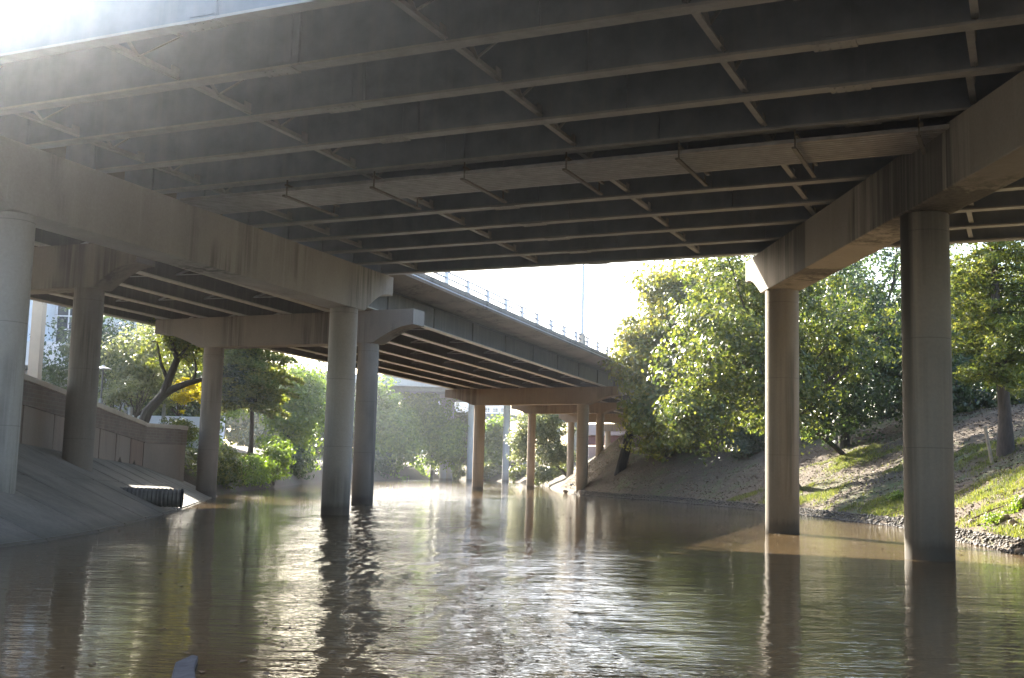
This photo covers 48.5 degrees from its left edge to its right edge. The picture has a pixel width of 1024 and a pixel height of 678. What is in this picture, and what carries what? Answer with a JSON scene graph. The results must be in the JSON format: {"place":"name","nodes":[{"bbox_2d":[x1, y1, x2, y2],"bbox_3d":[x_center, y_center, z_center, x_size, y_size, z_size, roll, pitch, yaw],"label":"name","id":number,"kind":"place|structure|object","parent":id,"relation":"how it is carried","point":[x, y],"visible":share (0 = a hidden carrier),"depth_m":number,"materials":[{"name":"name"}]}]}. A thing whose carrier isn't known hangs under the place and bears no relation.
{"place":"outdoors","nodes":[
{"label":"outdoors","id":0,"kind":"place"},
{"bbox_2d":[0,480,1023,677],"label":"water","id":1,"kind":"structure","parent":0,"point":[657,589],"depth_m":15.58,"materials":[{"name":"brown liquid"}]},
{"bbox_2d":[172,655,197,677],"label":"driftwood board","id":2,"kind":"object","parent":1,"relation":"on","point":[184,667],"visible":1,"depth_m":9.03,"materials":[{"name":"grey wood"}]},
{"bbox_2d":[1014,548,1023,553],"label":"rock","id":3,"kind":"object","parent":1,"relation":"in","point":[1018,550],"visible":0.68,"depth_m":28.09,"materials":[{"name":"grey stone"}]},
{"bbox_2d":[118,404,1023,549],"bbox_3d":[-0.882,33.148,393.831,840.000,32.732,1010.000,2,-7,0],"label":"ground","id":4,"kind":"structure","parent":0,"point":[557,484],"depth_m":72.43,"materials":[{"name":"soil"}]},
{"bbox_2d":[27,300,46,379],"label":"tan portal","id":5,"kind":"object","parent":4,"relation":"on","point":[37,338],"visible":0.21,"depth_m":66.44,"materials":[{"name":"beige concrete"}]},
{"bbox_2d":[24,300,149,413],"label":"white building","id":6,"kind":"structure","parent":4,"relation":"on","point":[52,309],"depth_m":84.36,"materials":[{"name":"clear glass"}]},
{"bbox_2d":[54,305,72,342],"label":"window","id":7,"kind":"structure","parent":6,"relation":"in","point":[62,314],"depth_m":84.52,"materials":[{"name":"grey glass"}]},
{"bbox_2d":[28,307,149,409],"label":"promenade tree","id":8,"kind":"object","parent":4,"relation":"on","point":[52,368],"visible":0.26,"depth_m":73.58,"materials":[{"name":"green plant"}]},
{"bbox_2d":[46,318,158,412],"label":"promenade tree","id":9,"kind":"object","parent":4,"relation":"on","point":[107,325],"visible":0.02,"depth_m":87.76,"materials":[{"name":"green plant"}]},
{"bbox_2d":[19,374,187,481],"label":"retaining wall","id":10,"kind":"structure","parent":4,"relation":"on","point":[130,439],"depth_m":49.03,"materials":[{"name":"beige concrete"}]},
{"bbox_2d":[98,365,111,403],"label":"promenade lamp","id":11,"kind":"object","parent":4,"relation":"on","point":[103,368],"visible":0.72,"depth_m":65.02,"materials":[{"name":"grey metal"}]},
{"bbox_2d":[0,443,216,547],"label":"slope paving","id":12,"kind":"structure","parent":4,"relation":"on","point":[55,496],"depth_m":31.97,"materials":[{"name":"concrete"}]},
{"bbox_2d":[31,243,154,471],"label":"bridge pier","id":13,"kind":"structure","parent":12,"relation":"on","point":[88,275],"depth_m":39.82,"materials":[{"name":"concrete"}]},
{"bbox_2d":[30,146,640,423],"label":"ramp bridge","id":14,"kind":"structure","parent":13,"relation":"on","point":[462,339],"depth_m":66.99,"materials":[{"name":"concrete"}]},
{"bbox_2d":[579,265,585,344],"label":"street light","id":15,"kind":"object","parent":14,"relation":"on","point":[582,336],"visible":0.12,"depth_m":84.16,"materials":[{"name":"metal"}]},
{"bbox_2d":[119,487,183,507],"bbox_3d":[-13.149,5.434,39.197,3.463,0.709,0.666,3,-7,-10],"label":"drain pipe","id":16,"kind":"object","parent":12,"relation":"on","point":[166,497],"visible":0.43,"depth_m":39.13,"materials":[{"name":"grey metal"}]},
{"bbox_2d":[97,380,137,409],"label":"sapling","id":17,"kind":"object","parent":4,"relation":"on","point":[122,383],"visible":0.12,"depth_m":66.89,"materials":[{"name":"green plant"}]},
{"bbox_2d":[98,376,148,410],"bbox_3d":[-22.053,3.956,64.493,2.225,3.995,2.025,-3,-8,32],"label":"sapling","id":18,"kind":"object","parent":4,"relation":"on","point":[113,397],"visible":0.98,"depth_m":64.48,"materials":[{"name":"green plant"}]},
{"bbox_2d":[128,407,132,415],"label":"promenade post","id":19,"kind":"object","parent":4,"relation":"on","point":[130,411],"visible":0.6,"depth_m":65.80,"materials":[{"name":"grey metal"}]},
{"bbox_2d":[98,321,193,417],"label":"promenade tree","id":20,"kind":"object","parent":4,"relation":"on","point":[131,365],"visible":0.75,"depth_m":69.48,"materials":[{"name":"green plant"}]},
{"bbox_2d":[131,388,192,416],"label":"shade tree","id":21,"kind":"object","parent":4,"relation":"on","point":[168,413],"visible":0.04,"depth_m":99.29,"materials":[{"name":"green plant"}]},
{"bbox_2d":[161,404,165,423],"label":"promenade post","id":22,"kind":"object","parent":4,"relation":"on","point":[163,411],"visible":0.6,"depth_m":70.79,"materials":[{"name":"grey metal"}]},
{"bbox_2d":[132,415,199,448],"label":"wall","id":23,"kind":"structure","parent":4,"relation":"on","point":[157,420],"depth_m":79.61,"materials":[{"name":"white concrete"}]},
{"bbox_2d":[134,318,203,422],"bbox_3d":[-18.712,1.756,63.829,5.033,8.212,4.931,2,-7,0],"label":"riverside tree","id":24,"kind":"object","parent":4,"relation":"on","point":[174,345],"visible":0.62,"depth_m":62.62,"materials":[{"name":"green plant"}]},
{"bbox_2d":[160,416,198,444],"bbox_3d":[-18.451,5.325,62.739,2.415,2.094,2.974,0,-7,12],"label":"shrub","id":25,"kind":"object","parent":4,"relation":"on","point":[176,421],"visible":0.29,"depth_m":62.44,"materials":[{"name":"green plant"}]},
{"bbox_2d":[136,323,229,416],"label":"promenade tree","id":26,"kind":"object","parent":4,"relation":"on","point":[178,406],"visible":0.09,"depth_m":83.83,"materials":[{"name":"green plant"}]},
{"bbox_2d":[152,326,224,442],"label":"office block","id":27,"kind":"structure","parent":4,"relation":"on","point":[223,424],"depth_m":138.66,"materials":[{"name":"beige glass"}]},
{"bbox_2d":[0,135,392,514],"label":"bridge pier","id":28,"kind":"structure","parent":4,"relation":"on","point":[44,190],"depth_m":31.61,"materials":[{"name":"concrete"}]},
{"bbox_2d":[183,373,227,431],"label":"shade tree","id":29,"kind":"object","parent":4,"relation":"on","point":[195,410],"visible":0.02,"depth_m":106.84,"materials":[{"name":"green plant"}]},
{"bbox_2d":[187,428,230,448],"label":"shrub","id":30,"kind":"object","parent":4,"relation":"on","point":[219,441],"visible":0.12,"depth_m":82.12,"materials":[{"name":"green plant"}]},
{"bbox_2d":[181,351,256,410],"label":"bald cypress","id":31,"kind":"object","parent":4,"relation":"on","point":[232,373],"visible":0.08,"depth_m":88.23,"materials":[{"name":"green plant"}]},
{"bbox_2d":[191,442,255,489],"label":"shrub","id":32,"kind":"object","parent":4,"relation":"on","point":[230,463],"visible":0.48,"depth_m":71.39,"materials":[{"name":"green plant"}]},
{"bbox_2d":[184,447,278,479],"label":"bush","id":33,"kind":"object","parent":4,"relation":"on","point":[188,450],"visible":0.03,"depth_m":66.10,"materials":[{"name":"green plant"}]},
{"bbox_2d":[220,408,255,447],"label":"shade tree","id":34,"kind":"object","parent":4,"relation":"on","point":[236,413],"visible":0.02,"depth_m":123.68,"materials":[{"name":"green plant"}]},
{"bbox_2d":[224,404,274,447],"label":"shade tree","id":35,"kind":"object","parent":4,"relation":"on","point":[235,427],"visible":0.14,"depth_m":198.66,"materials":[{"name":"green plant"}]},
{"bbox_2d":[236,450,283,487],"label":"shrub","id":36,"kind":"object","parent":4,"relation":"on","point":[263,470],"visible":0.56,"depth_m":83.52,"materials":[{"name":"green plant"}]},
{"bbox_2d":[221,348,304,456],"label":"bald cypress","id":37,"kind":"object","parent":4,"relation":"on","point":[262,374],"visible":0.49,"depth_m":88.85,"materials":[{"name":"green plant"}]},
{"bbox_2d":[259,439,297,485],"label":"shrub","id":38,"kind":"object","parent":4,"relation":"on","point":[284,456],"visible":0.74,"depth_m":91.06,"materials":[{"name":"green plant"}]},
{"bbox_2d":[236,358,326,455],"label":"shade tree","id":39,"kind":"object","parent":4,"relation":"on","point":[259,428],"visible":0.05,"depth_m":186.07,"materials":[{"name":"green plant"}]},
{"bbox_2d":[155,308,424,504],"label":"bridge pier","id":40,"kind":"structure","parent":4,"relation":"on","point":[214,337],"depth_m":56.75,"materials":[{"name":"concrete"}]},
{"bbox_2d":[254,354,326,471],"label":"shade tree","id":41,"kind":"object","parent":4,"relation":"on","point":[304,410],"visible":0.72,"depth_m":118.04,"materials":[{"name":"green plant"}]},
{"bbox_2d":[282,444,321,479],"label":"shrub","id":42,"kind":"object","parent":4,"relation":"on","point":[298,465],"visible":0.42,"depth_m":115.70,"materials":[{"name":"green plant"}]},
{"bbox_2d":[318,372,355,457],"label":"shade tree","id":43,"kind":"object","parent":4,"relation":"on","point":[354,414],"visible":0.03,"depth_m":199.41,"materials":[{"name":"green plant"}]},
{"bbox_2d":[352,450,397,478],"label":"shrub","id":44,"kind":"object","parent":4,"relation":"on","point":[380,465],"visible":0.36,"depth_m":187.66,"materials":[{"name":"green plant"}]},
{"bbox_2d":[353,375,428,479],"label":"shade tree","id":45,"kind":"object","parent":4,"relation":"on","point":[395,430],"visible":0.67,"depth_m":195.31,"materials":[{"name":"green plant"}]},
{"bbox_2d":[398,392,468,479],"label":"shade tree","id":46,"kind":"object","parent":4,"relation":"on","point":[444,439],"visible":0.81,"depth_m":211.26,"materials":[{"name":"green plant"}]},
{"bbox_2d":[420,402,466,450],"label":"apartment block","id":47,"kind":"structure","parent":4,"relation":"on","point":[462,404],"depth_m":459.95,"materials":[{"name":"white glass"}]},
{"bbox_2d":[439,394,450,479],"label":"bridge pier","id":48,"kind":"structure","parent":4,"relation":"on","point":[442,474],"depth_m":214.00,"materials":[{"name":"grey concrete"}]},
{"bbox_2d":[435,464,465,479],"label":"shrub","id":49,"kind":"object","parent":4,"relation":"on","point":[462,472],"visible":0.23,"depth_m":227.51,"materials":[{"name":"green plant"}]},
{"bbox_2d":[434,407,467,476],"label":"shade tree","id":50,"kind":"object","parent":4,"relation":"on","point":[463,415],"visible":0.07,"depth_m":218.34,"materials":[{"name":"green plant"}]},
{"bbox_2d":[446,398,456,479],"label":"bridge pier","id":51,"kind":"structure","parent":4,"relation":"on","point":[448,474],"depth_m":217.02,"materials":[{"name":"grey concrete"}]},
{"bbox_2d":[466,404,473,480],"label":"bridge pier","id":52,"kind":"structure","parent":4,"relation":"on","point":[470,442],"depth_m":211.62,"materials":[{"name":"grey concrete"}]},
{"bbox_2d":[325,374,463,401],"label":"bridge","id":53,"kind":"structure","parent":52,"relation":"on","point":[406,385],"depth_m":206.33,"materials":[{"name":"concrete"}]},
{"bbox_2d":[467,403,503,413],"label":"apartment block","id":54,"kind":"structure","parent":4,"relation":"on","point":[492,409],"depth_m":419.76,"materials":[{"name":"white concrete"}]},
{"bbox_2d":[483,461,501,480],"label":"shrub","id":55,"kind":"object","parent":4,"relation":"on","point":[491,470],"visible":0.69,"depth_m":233.63,"materials":[{"name":"green plant"}]},
{"bbox_2d":[484,412,517,465],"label":"shade tree","id":56,"kind":"object","parent":4,"relation":"on","point":[493,447],"visible":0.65,"depth_m":240.91,"materials":[{"name":"green plant"}]},
{"bbox_2d":[502,405,510,481],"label":"bridge pier","id":57,"kind":"structure","parent":4,"relation":"on","point":[506,446],"depth_m":214.63,"materials":[{"name":"grey concrete"}]},
{"bbox_2d":[455,407,567,422],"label":"railed footbridge","id":58,"kind":"object","parent":4,"relation":"on","point":[488,415],"visible":0.18,"depth_m":299.70,"materials":[{"name":"paint"}]},
{"bbox_2d":[509,464,526,481],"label":"shrub","id":59,"kind":"object","parent":4,"relation":"on","point":[517,472],"visible":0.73,"depth_m":217.90,"materials":[{"name":"green plant"}]},
{"bbox_2d":[445,386,622,493],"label":"bridge pier","id":60,"kind":"structure","parent":4,"relation":"on","point":[581,398],"depth_m":100.87,"materials":[{"name":"concrete"}]},
{"bbox_2d":[503,411,576,475],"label":"shade tree","id":61,"kind":"object","parent":4,"relation":"on","point":[552,452],"visible":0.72,"depth_m":152.87,"materials":[{"name":"green plant"}]},
{"bbox_2d":[525,463,561,486],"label":"shrub","id":62,"kind":"object","parent":4,"relation":"on","point":[546,473],"visible":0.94,"depth_m":147.84,"materials":[{"name":"green plant"}]},
{"bbox_2d":[538,464,575,480],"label":"shrub","id":63,"kind":"object","parent":4,"relation":"on","point":[564,469],"visible":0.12,"depth_m":166.08,"materials":[{"name":"green plant"}]},
{"bbox_2d":[511,402,623,488],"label":"bridge pier","id":64,"kind":"structure","parent":4,"relation":"on","point":[599,410],"depth_m":122.37,"materials":[{"name":"concrete"}]},
{"bbox_2d":[574,423,576,454],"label":"bridge pier","id":65,"kind":"structure","parent":4,"relation":"on","point":[575,436],"depth_m":220.74,"materials":[{"name":"grey concrete"}]},
{"bbox_2d":[559,413,629,477],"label":"bridge pier","id":66,"kind":"structure","parent":4,"relation":"on","point":[571,419],"depth_m":141.95,"materials":[{"name":"concrete"}]},
{"bbox_2d":[588,424,625,457],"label":"building","id":67,"kind":"structure","parent":4,"relation":"on","point":[615,435],"depth_m":179.87,"materials":[{"name":"metal"}]},
{"bbox_2d":[604,424,629,448],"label":"bridge pier","id":68,"kind":"structure","parent":4,"relation":"on","point":[608,428],"depth_m":167.04,"materials":[{"name":"concrete"}]},
{"bbox_2d":[597,256,750,475],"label":"shade tree","id":69,"kind":"object","parent":4,"relation":"on","point":[634,344],"visible":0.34,"depth_m":89.08,"materials":[{"name":"green plant"}]},
{"bbox_2d":[656,437,695,456],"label":"bush","id":70,"kind":"object","parent":4,"relation":"on","point":[677,448],"visible":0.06,"depth_m":88.59,"materials":[{"name":"green plant"}]},
{"bbox_2d":[658,256,764,452],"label":"shade tree","id":71,"kind":"object","parent":4,"relation":"on","point":[687,360],"visible":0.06,"depth_m":85.13,"materials":[{"name":"green plant"}]},
{"bbox_2d":[721,426,764,458],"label":"bush","id":72,"kind":"object","parent":4,"relation":"on","point":[746,443],"visible":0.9,"depth_m":81.10,"materials":[{"name":"green plant"}]},
{"bbox_2d":[640,255,901,486],"bbox_3d":[14.432,0.026,60.983,14.998,17.011,10.346,2,-7,0],"label":"shade tree","id":73,"kind":"object","parent":4,"relation":"on","point":[743,345],"visible":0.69,"depth_m":59.87,"materials":[{"name":"green plant"}]},
{"bbox_2d":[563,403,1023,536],"bbox_3d":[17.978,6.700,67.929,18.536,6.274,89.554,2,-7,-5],"label":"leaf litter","id":74,"kind":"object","parent":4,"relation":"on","point":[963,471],"visible":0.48,"depth_m":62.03,"materials":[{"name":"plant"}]},
{"bbox_2d":[802,417,849,441],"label":"bush","id":75,"kind":"object","parent":4,"relation":"on","point":[819,430],"visible":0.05,"depth_m":77.34,"materials":[{"name":"green plant"}]},
{"bbox_2d":[809,424,845,455],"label":"bare tree","id":76,"kind":"object","parent":4,"relation":"on","point":[840,452],"visible":0.43,"depth_m":68.08,"materials":[{"name":"brown plant"}]},
{"bbox_2d":[759,260,899,412],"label":"shade tree","id":77,"kind":"object","parent":4,"relation":"on","point":[866,281],"visible":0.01,"depth_m":87.21,"materials":[{"name":"green plant"}]},
{"bbox_2d":[801,259,877,413],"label":"shade tree","id":78,"kind":"object","parent":4,"relation":"on","point":[867,288],"depth_m":108.00,"materials":[{"name":"green plant"}]},
{"bbox_2d":[726,437,1023,537],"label":"grass","id":79,"kind":"structure","parent":4,"relation":"on","point":[889,501],"depth_m":48.31,"materials":[{"name":"green plant"}]},
{"bbox_2d":[857,378,902,418],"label":"bush","id":80,"kind":"object","parent":4,"relation":"on","point":[894,406],"visible":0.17,"depth_m":75.53,"materials":[{"name":"green plant"}]},
{"bbox_2d":[746,70,1023,561],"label":"bridge pier","id":81,"kind":"structure","parent":4,"relation":"on","point":[912,202],"depth_m":25.39,"materials":[{"name":"grey concrete"}]},
{"bbox_2d":[0,0,1023,274],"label":"highway overpass","id":82,"kind":"object","parent":81,"relation":"on","point":[188,98],"visible":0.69,"depth_m":24.53,"materials":[{"name":"concrete"}]},
{"bbox_2d":[179,116,949,216],"bbox_3d":[2.567,-4.090,27.589,25.224,0.485,2.550,-2,-7,25],"label":"hanging tray","id":83,"kind":"object","parent":82,"relation":"hanging from","point":[797,149],"visible":0.98,"depth_m":27.55,"materials":[{"name":"metal"}]},
{"bbox_2d":[799,247,988,449],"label":"shade tree","id":84,"kind":"object","parent":4,"relation":"on","point":[849,414],"visible":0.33,"depth_m":67.37,"materials":[{"name":"green plant"}]},
{"bbox_2d":[886,490,903,500],"bbox_3d":[16.374,6.652,48.049,1.209,0.567,0.986,4,-7,-19],"label":"weed clump","id":85,"kind":"object","parent":4,"relation":"on","point":[898,493],"visible":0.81,"depth_m":47.98,"materials":[{"name":"green plant"}]},
{"bbox_2d":[883,264,984,396],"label":"shade tree","id":86,"kind":"object","parent":4,"relation":"on","point":[900,297],"depth_m":109.42,"materials":[{"name":"green plant"}]},
{"bbox_2d":[874,244,1023,415],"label":"shade tree","id":87,"kind":"object","parent":4,"relation":"on","point":[962,295],"visible":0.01,"depth_m":81.26,"materials":[{"name":"green plant"}]},
{"bbox_2d":[952,384,983,412],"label":"bush","id":88,"kind":"object","parent":4,"relation":"on","point":[966,409],"visible":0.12,"depth_m":69.08,"materials":[{"name":"green plant"}]},
{"bbox_2d":[950,240,1023,456],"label":"shade tree","id":89,"kind":"object","parent":4,"relation":"on","point":[1002,326],"visible":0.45,"depth_m":48.44,"materials":[{"name":"green plant"}]},
{"bbox_2d":[983,426,993,462],"bbox_3d":[20.081,4.549,47.860,0.446,1.748,0.168,2,-7,0],"label":"stake","id":90,"kind":"object","parent":4,"relation":"on","point":[985,428],"visible":0.83,"depth_m":47.82,"materials":[{"name":"grey wood"}]},
{"bbox_2d":[969,503,1010,519],"bbox_3d":[15.274,5.321,35.555,1.940,0.865,0.251,-4,-9,38],"label":"branch","id":91,"kind":"object","parent":4,"relation":"on","point":[990,511],"visible":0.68,"depth_m":35.78,"materials":[{"name":"brown wood"}]},
{"bbox_2d":[969,383,1023,408],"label":"bush","id":92,"kind":"object","parent":4,"relation":"on","point":[989,398],"visible":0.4,"depth_m":68.75,"materials":[{"name":"green plant"}]},
{"bbox_2d":[971,258,1023,399],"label":"shade tree","id":93,"kind":"object","parent":4,"relation":"on","point":[1018,335],"depth_m":83.57,"materials":[{"name":"green plant"}]},
{"bbox_2d":[981,508,1017,529],"bbox_3d":[14.170,5.284,33.263,1.006,0.643,1.124,2,-7,0],"label":"weed clump","id":94,"kind":"object","parent":4,"relation":"on","point":[992,518],"visible":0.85,"depth_m":33.14,"materials":[{"name":"green plant"}]},
{"bbox_2d":[999,514,1010,521],"bbox_3d":[14.451,5.264,33.303,0.312,0.228,0.351,25,-44,-23],"label":"rock","id":95,"kind":"object","parent":4,"relation":"on","point":[1006,516],"visible":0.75,"depth_m":33.19,"materials":[{"name":"stone"}]},
{"bbox_2d":[1008,519,1018,525],"bbox_3d":[14.060,5.180,31.851,0.317,0.214,0.426,19,-20,44],"label":"rock","id":96,"kind":"object","parent":4,"relation":"on","point":[1012,522],"visible":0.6,"depth_m":31.74,"materials":[{"name":"beige stone"}]},
{"bbox_2d":[1004,494,1023,513],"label":"weed clump","id":97,"kind":"object","parent":4,"relation":"on","point":[1014,508],"visible":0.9,"depth_m":33.75,"materials":[{"name":"green plant"}]},
{"bbox_2d":[1010,262,1023,351],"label":"shade tree","id":98,"kind":"object","parent":4,"relation":"on","point":[1022,350],"visible":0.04,"depth_m":67.28,"materials":[{"name":"green plant"}]},
{"bbox_2d":[1015,494,1023,506],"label":"rock","id":99,"kind":"object","parent":4,"relation":"on","point":[1022,496],"visible":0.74,"depth_m":33.81,"materials":[{"name":"beige stone"}]},
{"bbox_2d":[224,241,1022,451],"label":"sky","id":100,"kind":"structure","parent":0,"point":[552,292],"materials":[{"name":"white"}]},
{"bbox_2d":[571,491,1023,555],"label":"gravel","id":101,"kind":"structure","parent":0,"point":[993,538],"depth_m":48.16,"materials":[{"name":"grey gravel"}]}
]}

